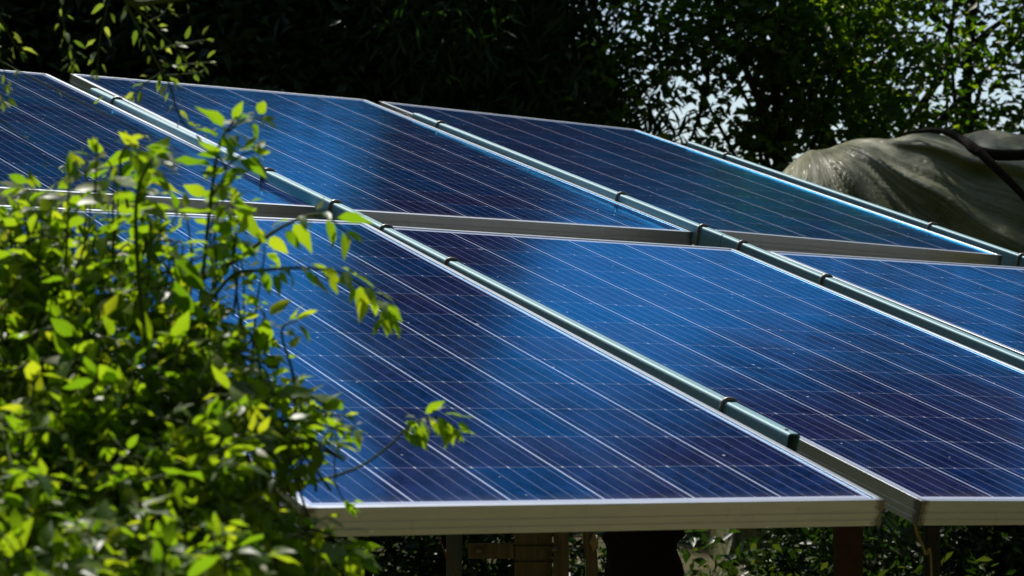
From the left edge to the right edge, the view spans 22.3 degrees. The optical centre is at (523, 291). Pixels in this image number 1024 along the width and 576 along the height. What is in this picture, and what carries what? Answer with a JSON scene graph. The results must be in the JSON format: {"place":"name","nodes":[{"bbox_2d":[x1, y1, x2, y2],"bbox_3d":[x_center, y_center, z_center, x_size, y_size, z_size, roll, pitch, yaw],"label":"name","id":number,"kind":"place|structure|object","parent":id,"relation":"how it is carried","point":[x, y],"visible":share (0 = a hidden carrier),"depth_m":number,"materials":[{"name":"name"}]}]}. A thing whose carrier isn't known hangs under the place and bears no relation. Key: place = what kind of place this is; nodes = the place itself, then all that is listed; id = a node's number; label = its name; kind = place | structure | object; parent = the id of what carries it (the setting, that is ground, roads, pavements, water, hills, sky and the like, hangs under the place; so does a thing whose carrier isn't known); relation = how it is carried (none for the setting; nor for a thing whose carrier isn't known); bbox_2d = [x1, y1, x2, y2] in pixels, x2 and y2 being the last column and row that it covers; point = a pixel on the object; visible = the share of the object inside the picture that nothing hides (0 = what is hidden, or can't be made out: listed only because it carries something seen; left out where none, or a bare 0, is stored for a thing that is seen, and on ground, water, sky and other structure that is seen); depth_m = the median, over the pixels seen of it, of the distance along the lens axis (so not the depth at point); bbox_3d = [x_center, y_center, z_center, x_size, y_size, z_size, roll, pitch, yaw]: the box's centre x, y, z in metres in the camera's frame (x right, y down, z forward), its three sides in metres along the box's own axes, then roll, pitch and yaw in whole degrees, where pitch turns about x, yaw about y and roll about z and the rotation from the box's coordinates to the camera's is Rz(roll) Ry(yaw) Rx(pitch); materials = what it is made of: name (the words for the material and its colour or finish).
{"place":"outdoors","nodes":[
{"label":"outdoors","id":0,"kind":"place"},
{"bbox_2d":[0,458,801,575],"bbox_3d":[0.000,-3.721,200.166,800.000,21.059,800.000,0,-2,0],"label":"ground","id":1,"kind":"structure","parent":0,"point":[683,544],"depth_m":12.55,"materials":[{"name":"green plant"}]},
{"bbox_2d":[0,0,217,486],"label":"arching shrub","id":2,"kind":"object","parent":1,"relation":"on","point":[140,4],"visible":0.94,"depth_m":3.31,"materials":[{"name":"green plant"}]},
{"bbox_2d":[0,101,475,575],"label":"leafy bush","id":3,"kind":"object","parent":1,"relation":"on","point":[205,425],"visible":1,"depth_m":2.75,"materials":[{"name":"green plant"}]},
{"bbox_2d":[0,0,490,468],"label":"evergreen tree","id":4,"kind":"object","parent":1,"relation":"on","point":[42,38],"visible":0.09,"depth_m":15.88,"materials":[{"name":"green plant"}]},
{"bbox_2d":[0,0,572,411],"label":"evergreen tree","id":5,"kind":"object","parent":1,"relation":"on","point":[240,74],"visible":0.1,"depth_m":15.69,"materials":[{"name":"green plant"}]},
{"bbox_2d":[92,9,683,458],"bbox_3d":[-3.366,-1.360,22.098,10.587,5.703,4.860,0,-2,0],"label":"evergreen tree","id":6,"kind":"object","parent":1,"relation":"on","point":[594,83],"depth_m":21.45,"materials":[{"name":"green plant"}]},
{"bbox_2d":[71,413,731,575],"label":"dark shrub","id":7,"kind":"object","parent":1,"relation":"on","point":[428,555],"visible":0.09,"depth_m":10.33,"materials":[{"name":"green plant"}]},
{"bbox_2d":[437,535,455,575],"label":"leaning stick","id":8,"kind":"object","parent":1,"relation":"on","point":[447,558],"visible":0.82,"depth_m":4.69,"materials":[{"name":"brown wood"}]},
{"bbox_2d":[446,534,461,575],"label":"steel post","id":9,"kind":"object","parent":1,"relation":"on","point":[454,547],"depth_m":5.06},
{"bbox_2d":[209,0,749,146],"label":"fine leaved tree","id":10,"kind":"object","parent":1,"relation":"on","point":[529,58],"visible":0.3,"depth_m":15.81,"materials":[{"name":"green plant"}]},
{"bbox_2d":[1,482,1023,575],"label":"weeds","id":11,"kind":"object","parent":1,"relation":"on","point":[791,554],"visible":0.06,"depth_m":10.57,"materials":[{"name":"green plant"}]},
{"bbox_2d":[513,532,552,575],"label":"timber post","id":12,"kind":"object","parent":1,"relation":"on","point":[532,554],"visible":0.34,"depth_m":4.90,"materials":[{"name":"wood"}]},
{"bbox_2d":[468,543,513,558],"bbox_3d":[-0.063,0.491,4.910,0.086,0.028,0.048,0,-2,0],"label":"crosspiece","id":13,"kind":"object","parent":12,"relation":"attached to","point":[490,550],"visible":1,"depth_m":4.90,"materials":[{"name":"wood"}]},
{"bbox_2d":[551,532,568,575],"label":"timber plank","id":14,"kind":"object","parent":1,"relation":"on","point":[560,549],"visible":0.35,"depth_m":4.88,"materials":[{"name":"wood"}]},
{"bbox_2d":[582,531,598,575],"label":"timber post","id":15,"kind":"object","parent":1,"relation":"on","point":[590,542],"visible":0.86,"depth_m":4.88,"materials":[{"name":"wood"}]},
{"bbox_2d":[602,530,685,575],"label":"dead trunk","id":16,"kind":"object","parent":1,"relation":"on","point":[644,553],"visible":0.59,"depth_m":5.52,"materials":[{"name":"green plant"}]},
{"bbox_2d":[535,0,1014,244],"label":"broadleaf tree","id":17,"kind":"object","parent":1,"relation":"on","point":[779,26],"visible":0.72,"depth_m":15.36,"materials":[{"name":"green plant"}]},
{"bbox_2d":[594,0,1023,145],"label":"broadleaf tree","id":18,"kind":"object","parent":1,"relation":"on","point":[942,116],"visible":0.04,"depth_m":18.59,"materials":[{"name":"green plant"}]},
{"bbox_2d":[660,0,1023,166],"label":"broadleaf tree","id":19,"kind":"object","parent":1,"relation":"on","point":[969,126],"visible":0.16,"depth_m":16.40,"materials":[{"name":"green plant"}]},
{"bbox_2d":[833,526,862,575],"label":"rusty post","id":20,"kind":"object","parent":1,"relation":"on","point":[847,550],"depth_m":4.96,"materials":[{"name":"metal"}]},
{"bbox_2d":[678,509,1023,575],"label":"dark shrub","id":21,"kind":"object","parent":1,"relation":"on","point":[1013,535],"visible":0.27,"depth_m":10.76,"materials":[{"name":"green plant"}]},
{"bbox_2d":[700,130,1023,575],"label":"covered heap","id":22,"kind":"object","parent":1,"relation":"on","point":[946,182],"visible":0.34,"depth_m":12.05,"materials":[{"name":"fabric"}]},
{"bbox_2d":[911,127,1023,200],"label":"black hose","id":23,"kind":"object","parent":22,"relation":"on","point":[989,157],"visible":1,"depth_m":11.70,"materials":[{"name":"black rubber"}]},
{"bbox_2d":[923,525,939,575],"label":"dark post","id":24,"kind":"object","parent":1,"relation":"on","point":[931,536],"depth_m":5.17,"materials":[{"name":"wood"}]},
{"bbox_2d":[983,33,1023,118],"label":"broadleaf tree","id":25,"kind":"object","parent":1,"relation":"on","point":[1010,94],"visible":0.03,"depth_m":17.05,"materials":[{"name":"green plant"}]},
{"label":"cross beam","id":26,"kind":"object","parent":1,"relation":"on","visible":0},
{"bbox_2d":[89,88,363,220],"bbox_3d":[-0.804,-0.326,6.629,0.041,0.120,1.851,3,11,-29],"label":"steel tube","id":27,"kind":"object","parent":26,"relation":"on","point":[336,209],"visible":0.52,"depth_m":6.31,"materials":[{"name":"silver metal"}]},
{"bbox_2d":[0,70,319,219],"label":"solar panel","id":28,"kind":"object","parent":27,"relation":"on","point":[53,125],"visible":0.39,"depth_m":6.41,"materials":[{"name":"glass"}]},
{"bbox_2d":[0,205,884,536],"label":"solar panel","id":29,"kind":"object","parent":26,"relation":"on","point":[572,431],"visible":0.55,"depth_m":4.23,"materials":[{"name":"glass"}]},
{"bbox_2d":[412,113,726,246],"bbox_3d":[0.079,-0.298,7.309,0.041,0.120,1.786,3,12,-30],"label":"steel tube","id":30,"kind":"object","parent":26,"relation":"on","point":[705,235],"visible":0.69,"depth_m":7.08,"materials":[{"name":"silver metal"}]},
{"bbox_2d":[69,74,692,244],"bbox_3d":[-0.467,-0.383,7.227,0.992,0.043,1.956,3,12,-30],"label":"solar panel","id":31,"kind":"object","parent":30,"relation":"on","point":[380,164],"visible":0.68,"depth_m":6.99,"materials":[{"name":"glass"}]},
{"bbox_2d":[378,101,1001,265],"bbox_3d":[0.429,-0.337,7.797,0.992,0.042,1.956,4,11,-31],"label":"solar panel","id":32,"kind":"object","parent":30,"relation":"on","point":[763,211],"visible":0.68,"depth_m":7.58,"materials":[{"name":"glass"}]},
{"bbox_2d":[687,142,1023,266],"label":"steel tube","id":33,"kind":"object","parent":32,"relation":"attached to","point":[1011,258],"visible":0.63,"depth_m":7.78,"materials":[{"name":"silver metal"}]},
{"bbox_2d":[361,215,799,452],"bbox_3d":[0.036,0.084,5.090,0.041,0.120,1.743,3,12,-29],"label":"steel tube","id":34,"kind":"object","parent":26,"relation":"attached to","point":[732,408],"visible":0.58,"depth_m":4.79,"materials":[{"name":"silver metal"}]},
{"bbox_2d":[393,226,1023,524],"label":"solar panel","id":35,"kind":"object","parent":26,"relation":"on","point":[911,422],"visible":0.73,"depth_m":5.23,"materials":[{"name":"glass"}]},
{"bbox_2d":[913,524,932,575],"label":"straw stalk","id":36,"kind":"object","parent":35,"relation":"hanging from","point":[922,544],"visible":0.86,"depth_m":4.44,"materials":[{"name":"brown plant"}]},
{"bbox_2d":[720,235,1023,369],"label":"steel tube","id":37,"kind":"object","parent":26,"relation":"attached to","point":[829,281],"visible":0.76,"depth_m":5.97,"materials":[{"name":"silver metal"}]},
{"bbox_2d":[767,250,1023,356],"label":"solar panel","id":38,"kind":"object","parent":26,"relation":"on","point":[983,302],"visible":0.85,"depth_m":6.28,"materials":[{"name":"glass"}]},
{"bbox_2d":[575,0,1023,245],"label":"sky","id":39,"kind":"structure","parent":0,"point":[984,95],"materials":[{"name":"white"}]}
]}

